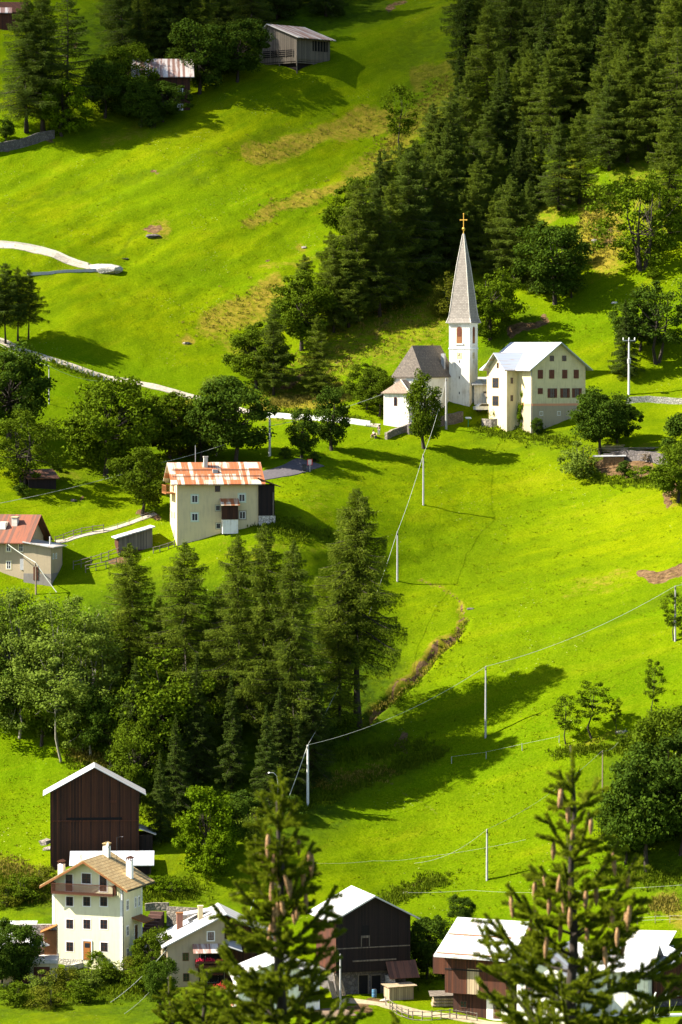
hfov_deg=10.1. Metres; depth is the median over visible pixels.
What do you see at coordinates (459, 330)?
belfry window
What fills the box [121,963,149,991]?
bush
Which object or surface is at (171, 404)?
leafy tree
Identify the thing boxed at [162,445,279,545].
rusty roofed house
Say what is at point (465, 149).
larch tree
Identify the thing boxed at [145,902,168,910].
terrace wall
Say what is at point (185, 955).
window
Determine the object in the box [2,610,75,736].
aspen tree
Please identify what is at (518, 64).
larch tree
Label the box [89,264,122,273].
gravel heap
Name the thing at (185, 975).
window
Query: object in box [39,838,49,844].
boulder
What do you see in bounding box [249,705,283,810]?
spruce tree
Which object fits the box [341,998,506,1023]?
farm track
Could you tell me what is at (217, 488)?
window
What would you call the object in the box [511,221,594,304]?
leafy tree
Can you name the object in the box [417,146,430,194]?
larch tree
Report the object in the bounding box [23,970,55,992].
bush
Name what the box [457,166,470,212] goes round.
spruce tree
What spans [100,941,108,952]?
window
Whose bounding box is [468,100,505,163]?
larch tree
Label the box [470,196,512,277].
larch tree
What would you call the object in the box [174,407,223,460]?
leafy tree
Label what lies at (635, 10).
larch tree
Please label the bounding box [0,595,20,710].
aspen tree
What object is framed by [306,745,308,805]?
utility pole
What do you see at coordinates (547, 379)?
parsonage
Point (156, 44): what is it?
spruce tree
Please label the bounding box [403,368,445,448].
columnar tree
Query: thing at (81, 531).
wooden fence
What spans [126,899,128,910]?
window
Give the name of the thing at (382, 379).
leafy tree
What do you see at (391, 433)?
stone wall
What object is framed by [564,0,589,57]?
spruce tree
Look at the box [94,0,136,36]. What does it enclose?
larch tree
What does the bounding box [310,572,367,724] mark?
larch tree
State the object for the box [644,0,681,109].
larch tree
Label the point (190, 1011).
spruce tree
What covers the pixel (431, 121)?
larch tree
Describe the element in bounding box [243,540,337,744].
larch tree
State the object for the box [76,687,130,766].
leafy tree
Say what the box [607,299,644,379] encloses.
spruce tree
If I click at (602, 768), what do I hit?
utility pole
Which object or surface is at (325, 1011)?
yard
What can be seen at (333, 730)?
bush
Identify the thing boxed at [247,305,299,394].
larch tree
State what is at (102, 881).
balcony door
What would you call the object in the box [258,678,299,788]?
spruce tree
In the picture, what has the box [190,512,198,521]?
window
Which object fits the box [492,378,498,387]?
window
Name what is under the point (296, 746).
spruce tree
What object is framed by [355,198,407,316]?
larch tree
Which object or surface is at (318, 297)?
leafy tree
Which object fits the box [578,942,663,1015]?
long white house
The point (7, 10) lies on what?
farmhouse
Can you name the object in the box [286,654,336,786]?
spruce tree
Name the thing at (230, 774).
spruce tree
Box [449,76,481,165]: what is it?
larch tree
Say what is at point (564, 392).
window
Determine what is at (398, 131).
slender tree
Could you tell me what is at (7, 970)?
leafy tree
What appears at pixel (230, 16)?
larch tree
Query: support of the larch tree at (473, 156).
on the ground at (378, 46)
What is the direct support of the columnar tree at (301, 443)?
on the ground at (378, 46)
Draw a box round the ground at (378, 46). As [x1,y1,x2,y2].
[0,0,681,1023]
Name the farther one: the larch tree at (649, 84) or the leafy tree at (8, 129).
the leafy tree at (8, 129)
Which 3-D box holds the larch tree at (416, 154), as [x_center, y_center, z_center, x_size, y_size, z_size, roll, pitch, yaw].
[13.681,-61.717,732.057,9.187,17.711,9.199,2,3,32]
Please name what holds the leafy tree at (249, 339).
on the ground at (378, 46)
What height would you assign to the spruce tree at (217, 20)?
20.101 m
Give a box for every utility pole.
[35,563,36,594]
[268,412,270,455]
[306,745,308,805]
[339,954,340,1008]
[396,532,397,581]
[422,454,423,505]
[445,378,446,429]
[485,666,486,737]
[486,829,487,880]
[602,750,602,786]
[623,338,634,394]
[674,586,675,641]
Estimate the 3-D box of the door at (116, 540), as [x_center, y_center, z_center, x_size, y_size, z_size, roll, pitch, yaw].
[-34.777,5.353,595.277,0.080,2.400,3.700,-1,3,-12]
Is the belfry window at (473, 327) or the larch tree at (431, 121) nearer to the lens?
the belfry window at (473, 327)
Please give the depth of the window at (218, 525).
594.46 m
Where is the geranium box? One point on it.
(211, 961)
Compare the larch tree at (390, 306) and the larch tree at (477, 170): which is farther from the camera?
the larch tree at (477, 170)
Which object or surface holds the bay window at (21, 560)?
in the red roofed house at (26, 535)
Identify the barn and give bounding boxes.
[43,762,155,870]
[259,24,335,72]
[310,885,419,994]
[433,917,551,1020]
[652,943,681,1007]
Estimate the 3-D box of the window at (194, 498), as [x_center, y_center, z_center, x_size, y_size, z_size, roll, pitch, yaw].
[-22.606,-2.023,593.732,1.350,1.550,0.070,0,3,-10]
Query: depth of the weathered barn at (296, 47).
793.91 m
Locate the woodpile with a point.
(607, 458)
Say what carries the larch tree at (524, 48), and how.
on the ground at (378, 46)
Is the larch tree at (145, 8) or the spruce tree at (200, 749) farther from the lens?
the larch tree at (145, 8)
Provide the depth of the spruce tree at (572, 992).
20.48 m
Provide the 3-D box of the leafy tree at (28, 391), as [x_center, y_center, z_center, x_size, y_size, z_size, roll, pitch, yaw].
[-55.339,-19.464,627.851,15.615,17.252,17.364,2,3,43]
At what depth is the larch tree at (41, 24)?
761.43 m
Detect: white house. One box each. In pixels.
[230,953,319,1016]
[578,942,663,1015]
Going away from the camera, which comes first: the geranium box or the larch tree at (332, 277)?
the geranium box
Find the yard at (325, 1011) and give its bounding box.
[315,1008,355,1016]
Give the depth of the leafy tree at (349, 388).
665.29 m
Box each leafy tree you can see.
[0,116,15,140]
[0,340,57,439]
[0,347,18,404]
[0,408,67,484]
[0,653,43,723]
[0,917,46,981]
[0,931,23,983]
[12,681,55,746]
[37,78,93,136]
[52,692,102,750]
[60,371,163,476]
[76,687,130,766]
[80,58,127,118]
[82,42,159,103]
[103,446,167,515]
[104,388,177,461]
[105,643,224,768]
[105,718,169,804]
[114,75,165,126]
[128,926,171,975]
[142,80,193,121]
[142,957,179,1004]
[150,390,207,458]
[159,398,203,458]
[165,17,233,94]
[171,785,239,871]
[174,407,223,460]
[184,375,280,461]
[194,829,238,880]
[198,34,238,78]
[202,18,274,82]
[208,797,250,840]
[221,321,297,388]
[265,270,337,350]
[318,172,385,234]
[340,363,386,408]
[352,366,394,416]
[410,914,453,979]
[428,271,454,316]
[445,894,478,918]
[474,266,529,340]
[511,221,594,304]
[516,391,523,428]
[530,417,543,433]
[566,385,630,454]
[581,170,681,271]
[592,790,657,864]
[598,747,681,872]
[605,402,643,443]
[606,298,664,350]
[610,277,681,364]
[610,727,681,855]
[622,701,681,796]
[649,441,681,502]
[659,412,681,465]
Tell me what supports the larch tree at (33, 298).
on the ground at (378, 46)
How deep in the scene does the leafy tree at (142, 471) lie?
603.87 m
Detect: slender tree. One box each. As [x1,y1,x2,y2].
[379,82,417,146]
[548,694,582,744]
[570,680,618,738]
[609,697,622,734]
[643,659,670,708]
[658,590,681,640]
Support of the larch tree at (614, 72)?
on the ground at (378, 46)
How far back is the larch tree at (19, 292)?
678.92 m
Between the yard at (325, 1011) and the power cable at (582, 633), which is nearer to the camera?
the yard at (325, 1011)
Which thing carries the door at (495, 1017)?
in the white roofed barn at (455, 961)
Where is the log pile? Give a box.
[429,990,452,1006]
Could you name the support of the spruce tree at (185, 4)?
on the ground at (378, 46)
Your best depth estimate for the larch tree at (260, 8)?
807.63 m
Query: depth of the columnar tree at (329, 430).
637.65 m
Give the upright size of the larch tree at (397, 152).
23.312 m
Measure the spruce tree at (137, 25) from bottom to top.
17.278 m
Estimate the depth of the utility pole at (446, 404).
657.98 m
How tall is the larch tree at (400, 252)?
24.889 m
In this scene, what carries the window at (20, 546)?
in the red roofed house at (26, 535)
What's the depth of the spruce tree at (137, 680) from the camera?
549.70 m
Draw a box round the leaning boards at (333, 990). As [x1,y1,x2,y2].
[328,972,345,998]
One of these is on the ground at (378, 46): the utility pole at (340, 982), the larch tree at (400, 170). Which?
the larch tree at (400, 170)
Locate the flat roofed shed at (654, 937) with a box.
[626,930,676,947]
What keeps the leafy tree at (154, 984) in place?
on the ground at (378, 46)
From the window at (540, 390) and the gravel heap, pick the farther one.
the gravel heap
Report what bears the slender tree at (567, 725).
on the ground at (378, 46)
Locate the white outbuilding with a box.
[471,377,486,404]
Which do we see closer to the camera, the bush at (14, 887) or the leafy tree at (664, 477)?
the bush at (14, 887)
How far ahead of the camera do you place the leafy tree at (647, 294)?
674.30 m
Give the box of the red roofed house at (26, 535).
[0,514,66,585]
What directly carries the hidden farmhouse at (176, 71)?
on the ground at (378, 46)
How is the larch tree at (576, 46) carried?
on the ground at (378, 46)
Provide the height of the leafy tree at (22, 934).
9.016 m
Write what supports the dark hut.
on the ground at (378, 46)
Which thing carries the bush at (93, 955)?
on the ground at (378, 46)
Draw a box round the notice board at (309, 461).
[307,459,311,464]
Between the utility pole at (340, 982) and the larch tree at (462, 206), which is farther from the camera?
the larch tree at (462, 206)
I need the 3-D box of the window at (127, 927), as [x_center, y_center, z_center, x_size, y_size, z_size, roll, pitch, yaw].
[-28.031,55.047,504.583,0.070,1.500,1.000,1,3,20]
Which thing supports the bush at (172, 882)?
on the ground at (378, 46)
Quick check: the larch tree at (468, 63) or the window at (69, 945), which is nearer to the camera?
the window at (69, 945)
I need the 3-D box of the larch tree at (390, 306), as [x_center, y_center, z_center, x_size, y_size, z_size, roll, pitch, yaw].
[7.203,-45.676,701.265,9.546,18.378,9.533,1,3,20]
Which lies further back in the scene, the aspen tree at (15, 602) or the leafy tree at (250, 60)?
the leafy tree at (250, 60)
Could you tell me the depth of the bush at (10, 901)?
523.33 m
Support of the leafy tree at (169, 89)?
on the ground at (378, 46)
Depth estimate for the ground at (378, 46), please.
623.69 m
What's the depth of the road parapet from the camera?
658.51 m
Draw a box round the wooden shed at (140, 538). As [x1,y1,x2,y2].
[111,525,154,555]
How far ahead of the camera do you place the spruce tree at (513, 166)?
728.30 m
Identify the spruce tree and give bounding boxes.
[107,658,155,784]
[130,0,150,70]
[144,0,174,58]
[146,750,175,844]
[151,976,183,1023]
[155,714,193,816]
[161,964,246,1023]
[164,0,206,58]
[178,648,218,785]
[191,766,373,1023]
[210,0,227,36]
[211,675,251,791]
[233,0,252,30]
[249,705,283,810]
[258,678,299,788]
[263,0,296,20]
[282,712,315,798]
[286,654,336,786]
[303,0,348,19]
[363,151,388,226]
[388,744,681,1023]
[410,187,445,283]
[442,47,473,146]
[445,0,480,76]
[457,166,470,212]
[483,68,513,163]
[492,58,519,162]
[504,149,522,215]
[510,0,532,73]
[511,109,535,191]
[513,136,531,196]
[521,135,543,207]
[525,237,551,294]
[530,0,569,124]
[534,127,551,199]
[553,0,585,24]
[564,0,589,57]
[568,0,609,109]
[577,0,609,72]
[600,0,624,64]
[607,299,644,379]
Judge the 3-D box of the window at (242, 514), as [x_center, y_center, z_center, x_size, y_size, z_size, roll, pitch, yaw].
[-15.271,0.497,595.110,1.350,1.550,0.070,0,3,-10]
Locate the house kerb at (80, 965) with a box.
[65,945,146,969]
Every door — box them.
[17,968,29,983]
[33,567,37,579]
[34,967,49,979]
[65,873,72,891]
[82,940,91,959]
[115,539,118,554]
[134,923,137,939]
[358,974,368,993]
[361,925,369,946]
[371,974,381,993]
[493,1006,500,1018]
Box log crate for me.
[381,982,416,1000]
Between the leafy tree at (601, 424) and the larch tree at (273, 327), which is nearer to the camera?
the leafy tree at (601, 424)
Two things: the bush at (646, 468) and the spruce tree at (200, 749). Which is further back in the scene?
the bush at (646, 468)
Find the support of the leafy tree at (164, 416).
on the ground at (378, 46)
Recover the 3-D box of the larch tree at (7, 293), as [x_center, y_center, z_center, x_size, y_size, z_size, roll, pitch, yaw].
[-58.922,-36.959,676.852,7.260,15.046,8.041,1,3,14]
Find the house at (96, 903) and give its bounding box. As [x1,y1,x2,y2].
[39,841,154,970]
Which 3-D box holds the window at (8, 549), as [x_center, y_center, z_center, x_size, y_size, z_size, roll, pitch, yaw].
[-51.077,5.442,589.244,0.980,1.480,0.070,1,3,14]
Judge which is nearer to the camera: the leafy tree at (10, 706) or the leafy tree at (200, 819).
the leafy tree at (200, 819)
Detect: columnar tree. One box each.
[285,407,319,457]
[311,386,350,450]
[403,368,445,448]
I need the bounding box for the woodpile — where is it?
[593,455,625,467]
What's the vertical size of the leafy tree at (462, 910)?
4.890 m
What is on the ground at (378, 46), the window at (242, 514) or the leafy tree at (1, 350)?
the leafy tree at (1, 350)
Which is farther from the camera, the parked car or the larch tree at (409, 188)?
the larch tree at (409, 188)
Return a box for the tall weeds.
[0,350,681,1009]
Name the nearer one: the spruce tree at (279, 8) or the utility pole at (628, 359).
the utility pole at (628, 359)
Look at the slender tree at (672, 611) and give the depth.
567.18 m
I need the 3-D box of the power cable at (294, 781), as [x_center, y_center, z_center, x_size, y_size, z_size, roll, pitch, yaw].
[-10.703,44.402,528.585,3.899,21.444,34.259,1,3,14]
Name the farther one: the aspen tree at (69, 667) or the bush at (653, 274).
the bush at (653, 274)
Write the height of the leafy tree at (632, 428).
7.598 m
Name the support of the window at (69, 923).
in the house at (96, 903)
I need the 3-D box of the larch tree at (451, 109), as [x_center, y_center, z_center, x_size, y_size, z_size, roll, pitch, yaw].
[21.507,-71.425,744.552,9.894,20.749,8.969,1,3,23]
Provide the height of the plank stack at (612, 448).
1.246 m
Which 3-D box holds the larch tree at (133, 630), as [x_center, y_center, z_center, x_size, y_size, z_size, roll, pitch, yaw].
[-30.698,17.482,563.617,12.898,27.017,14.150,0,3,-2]
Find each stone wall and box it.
[0,130,54,151]
[385,422,413,439]
[627,396,681,403]
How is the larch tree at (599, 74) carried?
on the ground at (378, 46)
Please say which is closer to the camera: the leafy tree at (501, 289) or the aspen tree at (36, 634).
the aspen tree at (36, 634)
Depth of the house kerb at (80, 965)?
504.44 m
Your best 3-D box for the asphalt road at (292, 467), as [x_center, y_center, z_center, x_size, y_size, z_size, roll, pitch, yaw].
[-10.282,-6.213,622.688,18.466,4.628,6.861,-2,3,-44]
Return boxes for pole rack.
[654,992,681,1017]
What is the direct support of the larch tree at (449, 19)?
on the ground at (378, 46)
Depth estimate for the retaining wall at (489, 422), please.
661.28 m
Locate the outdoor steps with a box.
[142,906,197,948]
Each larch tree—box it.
[0,0,59,132]
[0,261,26,343]
[0,283,8,328]
[5,265,34,341]
[8,0,74,131]
[14,267,50,339]
[41,0,107,118]
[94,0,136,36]
[95,539,170,693]
[98,0,145,71]
[98,1,143,37]
[123,0,150,38]
[126,0,171,58]
[126,539,241,732]
[135,596,188,715]
[142,0,182,56]
[164,0,197,46]
[177,0,219,52]
[197,587,253,717]
[198,535,277,738]
[210,0,246,36]
[227,523,301,747]
[229,0,275,23]
[233,0,278,29]
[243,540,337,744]
[246,609,311,748]
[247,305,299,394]
[262,0,298,21]
[288,254,323,335]
[291,315,338,397]
[305,486,408,730]
[309,240,357,332]
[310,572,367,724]
[311,231,352,319]
[319,234,371,327]
[325,179,386,322]
[354,226,389,311]
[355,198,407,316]
[359,224,404,311]
[361,180,432,311]
[364,149,397,202]
[381,148,450,295]
[385,140,410,203]
[387,211,414,302]
[389,159,441,280]
[403,143,420,171]
[409,160,446,264]
[410,139,422,160]
[416,103,455,176]
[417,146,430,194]
[418,155,435,215]
[419,125,458,226]
[419,157,470,268]
[431,122,471,227]
[433,168,468,257]
[438,92,468,177]
[439,0,484,46]
[443,184,486,268]
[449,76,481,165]
[452,125,470,187]
[453,173,462,212]
[456,50,484,127]
[456,136,489,217]
[458,0,497,27]
[458,160,494,230]
[458,176,493,265]
[461,2,510,121]
[467,0,496,66]
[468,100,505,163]
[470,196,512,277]
[475,142,503,217]
[477,0,535,69]
[477,143,495,186]
[483,174,534,283]
[484,185,508,253]
[489,49,515,114]
[489,143,509,191]
[491,0,533,38]
[492,166,510,217]
[499,58,536,149]
[502,195,536,282]
[507,48,552,147]
[508,34,540,105]
[517,0,538,30]
[517,178,543,237]
[519,0,560,60]
[523,46,575,156]
[533,120,585,211]
[542,0,580,57]
[543,13,586,120]
[549,1,595,118]
[552,109,607,203]
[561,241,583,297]
[579,54,609,152]
[583,73,632,170]
[593,0,638,94]
[593,50,643,158]
[597,40,654,162]
[605,0,643,31]
[617,43,670,162]
[623,0,654,25]
[624,14,651,89]
[625,0,654,58]
[625,28,675,152]
[639,0,665,63]
[643,25,672,108]
[644,0,672,42]
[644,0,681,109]
[645,109,681,233]
[647,27,681,160]
[661,70,681,161]
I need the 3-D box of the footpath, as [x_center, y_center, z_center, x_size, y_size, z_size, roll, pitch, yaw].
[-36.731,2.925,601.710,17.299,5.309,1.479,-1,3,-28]
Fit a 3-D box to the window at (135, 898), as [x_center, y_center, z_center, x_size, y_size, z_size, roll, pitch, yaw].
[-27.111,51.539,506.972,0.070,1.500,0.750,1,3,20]
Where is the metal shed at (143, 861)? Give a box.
[69,851,153,874]
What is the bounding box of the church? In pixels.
[381,213,480,426]
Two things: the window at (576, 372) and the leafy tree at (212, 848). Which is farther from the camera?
the window at (576, 372)
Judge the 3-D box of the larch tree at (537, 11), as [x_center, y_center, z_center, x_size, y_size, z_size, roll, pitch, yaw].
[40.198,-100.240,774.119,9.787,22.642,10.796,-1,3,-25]
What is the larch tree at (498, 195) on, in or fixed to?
on the ground at (378, 46)
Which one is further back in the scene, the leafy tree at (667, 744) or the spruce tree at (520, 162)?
the spruce tree at (520, 162)
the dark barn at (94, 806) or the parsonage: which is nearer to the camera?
the dark barn at (94, 806)
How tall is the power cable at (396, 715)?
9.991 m
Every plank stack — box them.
[596,445,625,451]
[619,447,658,453]
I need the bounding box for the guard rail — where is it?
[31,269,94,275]
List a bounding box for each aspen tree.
[0,585,66,738]
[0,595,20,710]
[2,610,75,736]
[9,592,125,761]
[40,616,127,755]
[196,375,241,455]
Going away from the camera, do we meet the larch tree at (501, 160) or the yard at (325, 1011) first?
the yard at (325, 1011)
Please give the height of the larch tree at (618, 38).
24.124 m
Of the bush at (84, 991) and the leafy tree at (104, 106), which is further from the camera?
the leafy tree at (104, 106)
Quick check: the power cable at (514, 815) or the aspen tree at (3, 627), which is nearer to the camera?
the power cable at (514, 815)
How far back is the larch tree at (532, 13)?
788.48 m
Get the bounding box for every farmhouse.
[0,2,28,29]
[131,59,193,111]
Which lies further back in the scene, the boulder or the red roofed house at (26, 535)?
the red roofed house at (26, 535)
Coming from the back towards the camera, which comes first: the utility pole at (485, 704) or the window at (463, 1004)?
the utility pole at (485, 704)
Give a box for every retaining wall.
[407,411,462,434]
[482,419,496,426]
[603,450,665,463]
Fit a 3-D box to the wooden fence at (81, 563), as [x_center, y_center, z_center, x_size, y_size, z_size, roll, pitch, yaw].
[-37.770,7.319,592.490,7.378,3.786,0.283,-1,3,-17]
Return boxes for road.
[0,242,92,268]
[0,338,380,426]
[263,458,323,479]
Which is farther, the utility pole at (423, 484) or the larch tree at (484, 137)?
the larch tree at (484, 137)
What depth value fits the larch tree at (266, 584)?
553.82 m
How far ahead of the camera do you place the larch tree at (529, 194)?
717.25 m
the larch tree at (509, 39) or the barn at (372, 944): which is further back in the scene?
the larch tree at (509, 39)
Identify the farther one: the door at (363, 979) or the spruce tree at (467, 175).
the spruce tree at (467, 175)
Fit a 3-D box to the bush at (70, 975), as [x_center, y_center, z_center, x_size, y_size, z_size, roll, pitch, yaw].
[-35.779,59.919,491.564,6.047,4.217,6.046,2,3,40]
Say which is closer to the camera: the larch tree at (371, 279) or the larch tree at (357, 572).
the larch tree at (357, 572)
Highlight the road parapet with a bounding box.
[267,413,369,426]
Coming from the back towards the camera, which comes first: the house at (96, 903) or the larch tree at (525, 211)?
the larch tree at (525, 211)
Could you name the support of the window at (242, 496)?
in the rusty roofed house at (208, 499)
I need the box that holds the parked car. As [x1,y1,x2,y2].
[473,403,488,411]
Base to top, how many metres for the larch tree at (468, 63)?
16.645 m
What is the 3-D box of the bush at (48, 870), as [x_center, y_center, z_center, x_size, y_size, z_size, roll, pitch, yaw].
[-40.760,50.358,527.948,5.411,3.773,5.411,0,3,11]
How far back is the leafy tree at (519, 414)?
658.40 m
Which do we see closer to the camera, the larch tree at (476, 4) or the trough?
the trough
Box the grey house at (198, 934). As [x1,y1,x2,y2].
[158,903,272,986]
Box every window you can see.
[5,544,11,551]
[6,560,11,569]
[18,544,22,551]
[20,559,23,569]
[65,896,73,906]
[65,918,73,929]
[65,941,73,951]
[81,872,91,884]
[82,896,90,906]
[82,918,90,929]
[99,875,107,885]
[99,896,107,906]
[99,918,107,929]
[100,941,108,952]
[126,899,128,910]
[126,925,128,936]
[134,896,136,907]
[183,953,188,960]
[183,973,188,980]
[190,494,198,503]
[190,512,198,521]
[207,931,214,940]
[215,486,219,491]
[215,504,220,511]
[215,522,221,528]
[238,493,245,502]
[238,510,246,519]
[455,327,462,344]
[460,1001,466,1007]
[472,327,475,344]
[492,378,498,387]
[492,396,498,405]
[538,370,542,378]
[538,388,542,393]
[548,388,556,397]
[549,370,553,378]
[560,388,569,397]
[562,370,566,378]
[572,388,581,397]
[574,370,578,377]
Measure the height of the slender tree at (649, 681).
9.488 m
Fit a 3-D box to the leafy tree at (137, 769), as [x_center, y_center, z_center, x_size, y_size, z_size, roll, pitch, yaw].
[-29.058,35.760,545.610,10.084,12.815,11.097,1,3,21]
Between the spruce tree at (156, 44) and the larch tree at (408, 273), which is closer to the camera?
the larch tree at (408, 273)
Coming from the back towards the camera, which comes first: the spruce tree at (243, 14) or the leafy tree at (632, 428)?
the spruce tree at (243, 14)
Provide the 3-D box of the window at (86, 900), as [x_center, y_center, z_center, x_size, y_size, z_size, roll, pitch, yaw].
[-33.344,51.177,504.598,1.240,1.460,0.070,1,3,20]
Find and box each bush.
[0,882,28,906]
[0,980,33,1007]
[3,874,42,900]
[11,482,29,495]
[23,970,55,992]
[23,985,66,1010]
[26,864,57,888]
[44,965,86,991]
[56,978,97,1002]
[73,963,104,988]
[85,951,107,969]
[93,960,131,983]
[112,953,143,982]
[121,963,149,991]
[135,107,165,128]
[145,875,170,889]
[153,878,192,894]
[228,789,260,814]
[237,807,275,841]
[274,795,308,815]
[278,446,294,458]
[309,451,321,461]
[315,738,329,749]
[322,719,341,748]
[335,713,368,740]
[556,440,600,478]
[614,729,634,748]
[615,460,633,475]
[626,465,652,479]
[645,266,660,278]
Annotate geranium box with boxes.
[196,957,225,963]
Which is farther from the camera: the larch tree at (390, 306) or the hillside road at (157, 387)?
the larch tree at (390, 306)
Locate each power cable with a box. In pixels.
[2,394,381,502]
[8,544,56,591]
[110,949,166,1002]
[250,748,306,909]
[309,668,482,744]
[324,840,521,863]
[408,885,675,892]
[419,733,623,862]
[489,586,674,665]
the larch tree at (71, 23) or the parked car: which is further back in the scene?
the larch tree at (71, 23)
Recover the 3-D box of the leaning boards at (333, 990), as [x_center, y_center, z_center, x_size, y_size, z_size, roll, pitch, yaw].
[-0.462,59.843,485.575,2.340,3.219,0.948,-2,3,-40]
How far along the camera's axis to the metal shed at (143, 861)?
528.51 m
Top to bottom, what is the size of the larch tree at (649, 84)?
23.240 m
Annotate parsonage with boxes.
[479,342,592,432]
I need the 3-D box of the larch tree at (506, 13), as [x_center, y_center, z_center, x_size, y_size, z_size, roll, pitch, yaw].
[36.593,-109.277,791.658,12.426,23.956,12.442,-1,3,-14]
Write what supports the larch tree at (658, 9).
on the ground at (378, 46)
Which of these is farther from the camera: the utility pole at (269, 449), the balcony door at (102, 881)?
the utility pole at (269, 449)
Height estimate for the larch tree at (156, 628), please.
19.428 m
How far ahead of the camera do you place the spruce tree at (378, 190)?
714.06 m
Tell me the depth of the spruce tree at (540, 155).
731.27 m
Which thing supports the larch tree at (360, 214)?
on the ground at (378, 46)
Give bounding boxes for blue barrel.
[372,989,376,996]
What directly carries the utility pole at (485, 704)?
on the ground at (378, 46)
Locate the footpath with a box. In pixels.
[54,513,156,542]
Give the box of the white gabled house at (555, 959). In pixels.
[517,941,578,1023]
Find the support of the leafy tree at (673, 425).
on the ground at (378, 46)
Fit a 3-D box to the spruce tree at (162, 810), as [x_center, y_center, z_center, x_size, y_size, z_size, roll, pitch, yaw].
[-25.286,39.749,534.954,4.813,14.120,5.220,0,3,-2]
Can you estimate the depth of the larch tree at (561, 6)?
768.98 m
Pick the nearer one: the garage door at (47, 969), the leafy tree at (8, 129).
the garage door at (47, 969)
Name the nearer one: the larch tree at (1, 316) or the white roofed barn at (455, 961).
the white roofed barn at (455, 961)
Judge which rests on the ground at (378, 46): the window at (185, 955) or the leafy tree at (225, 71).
the leafy tree at (225, 71)
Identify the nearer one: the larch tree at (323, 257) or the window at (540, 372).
the window at (540, 372)
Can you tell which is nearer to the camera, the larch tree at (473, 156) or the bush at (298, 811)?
the bush at (298, 811)
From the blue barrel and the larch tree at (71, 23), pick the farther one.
the larch tree at (71, 23)
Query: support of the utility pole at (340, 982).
on the yard at (325, 1011)
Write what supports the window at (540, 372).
in the parsonage
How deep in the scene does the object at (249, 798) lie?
540.38 m
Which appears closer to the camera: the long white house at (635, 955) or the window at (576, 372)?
the long white house at (635, 955)
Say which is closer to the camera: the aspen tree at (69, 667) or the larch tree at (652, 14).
the aspen tree at (69, 667)
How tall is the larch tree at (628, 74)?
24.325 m
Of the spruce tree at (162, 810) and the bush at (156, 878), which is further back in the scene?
the spruce tree at (162, 810)
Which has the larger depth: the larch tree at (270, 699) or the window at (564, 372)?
the window at (564, 372)
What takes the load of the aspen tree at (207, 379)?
on the ground at (378, 46)
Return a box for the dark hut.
[22,469,59,488]
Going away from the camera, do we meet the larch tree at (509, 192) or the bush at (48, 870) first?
the bush at (48, 870)
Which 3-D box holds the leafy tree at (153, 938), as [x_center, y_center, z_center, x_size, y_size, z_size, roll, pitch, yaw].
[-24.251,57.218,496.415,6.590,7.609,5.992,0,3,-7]
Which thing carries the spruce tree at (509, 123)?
on the ground at (378, 46)
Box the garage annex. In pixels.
[0,921,58,983]
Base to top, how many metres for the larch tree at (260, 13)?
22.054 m
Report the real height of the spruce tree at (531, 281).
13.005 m
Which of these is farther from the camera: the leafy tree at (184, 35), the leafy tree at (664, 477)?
the leafy tree at (184, 35)
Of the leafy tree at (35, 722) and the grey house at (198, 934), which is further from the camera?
the leafy tree at (35, 722)
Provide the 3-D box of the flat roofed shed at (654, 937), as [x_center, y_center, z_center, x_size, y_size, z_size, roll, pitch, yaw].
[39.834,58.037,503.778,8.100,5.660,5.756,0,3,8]
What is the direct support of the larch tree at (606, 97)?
on the ground at (378, 46)
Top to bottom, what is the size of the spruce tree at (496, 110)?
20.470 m
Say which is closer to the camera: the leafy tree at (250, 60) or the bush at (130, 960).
the bush at (130, 960)
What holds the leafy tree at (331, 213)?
on the ground at (378, 46)
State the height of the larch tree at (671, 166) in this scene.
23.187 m
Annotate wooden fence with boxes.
[55,524,103,542]
[73,548,118,569]
[85,557,116,572]
[153,540,174,553]
[385,996,477,1020]
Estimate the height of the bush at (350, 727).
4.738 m
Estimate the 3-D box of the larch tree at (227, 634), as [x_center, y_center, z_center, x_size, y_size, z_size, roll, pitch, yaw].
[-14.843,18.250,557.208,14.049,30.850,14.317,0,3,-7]
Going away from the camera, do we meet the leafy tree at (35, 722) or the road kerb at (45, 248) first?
the leafy tree at (35, 722)
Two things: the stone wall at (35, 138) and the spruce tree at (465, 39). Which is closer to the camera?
the stone wall at (35, 138)
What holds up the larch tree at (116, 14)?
on the ground at (378, 46)
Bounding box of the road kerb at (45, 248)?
[0,240,88,264]
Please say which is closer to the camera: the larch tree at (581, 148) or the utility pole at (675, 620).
the utility pole at (675, 620)
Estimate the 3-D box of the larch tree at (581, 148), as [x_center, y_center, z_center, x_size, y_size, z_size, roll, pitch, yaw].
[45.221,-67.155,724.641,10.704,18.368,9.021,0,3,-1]
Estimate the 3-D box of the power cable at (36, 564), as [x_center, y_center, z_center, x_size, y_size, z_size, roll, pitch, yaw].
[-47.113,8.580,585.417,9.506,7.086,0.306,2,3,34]
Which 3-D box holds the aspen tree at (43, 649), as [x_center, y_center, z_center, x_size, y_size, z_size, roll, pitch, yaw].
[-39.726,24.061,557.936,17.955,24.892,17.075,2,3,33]
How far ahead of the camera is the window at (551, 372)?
657.37 m
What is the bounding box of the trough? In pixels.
[146,234,160,237]
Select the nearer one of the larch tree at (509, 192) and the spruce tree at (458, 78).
the larch tree at (509, 192)
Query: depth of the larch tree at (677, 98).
727.46 m
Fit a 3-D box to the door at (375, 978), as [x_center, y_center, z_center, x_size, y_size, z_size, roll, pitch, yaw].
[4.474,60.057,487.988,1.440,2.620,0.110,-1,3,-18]

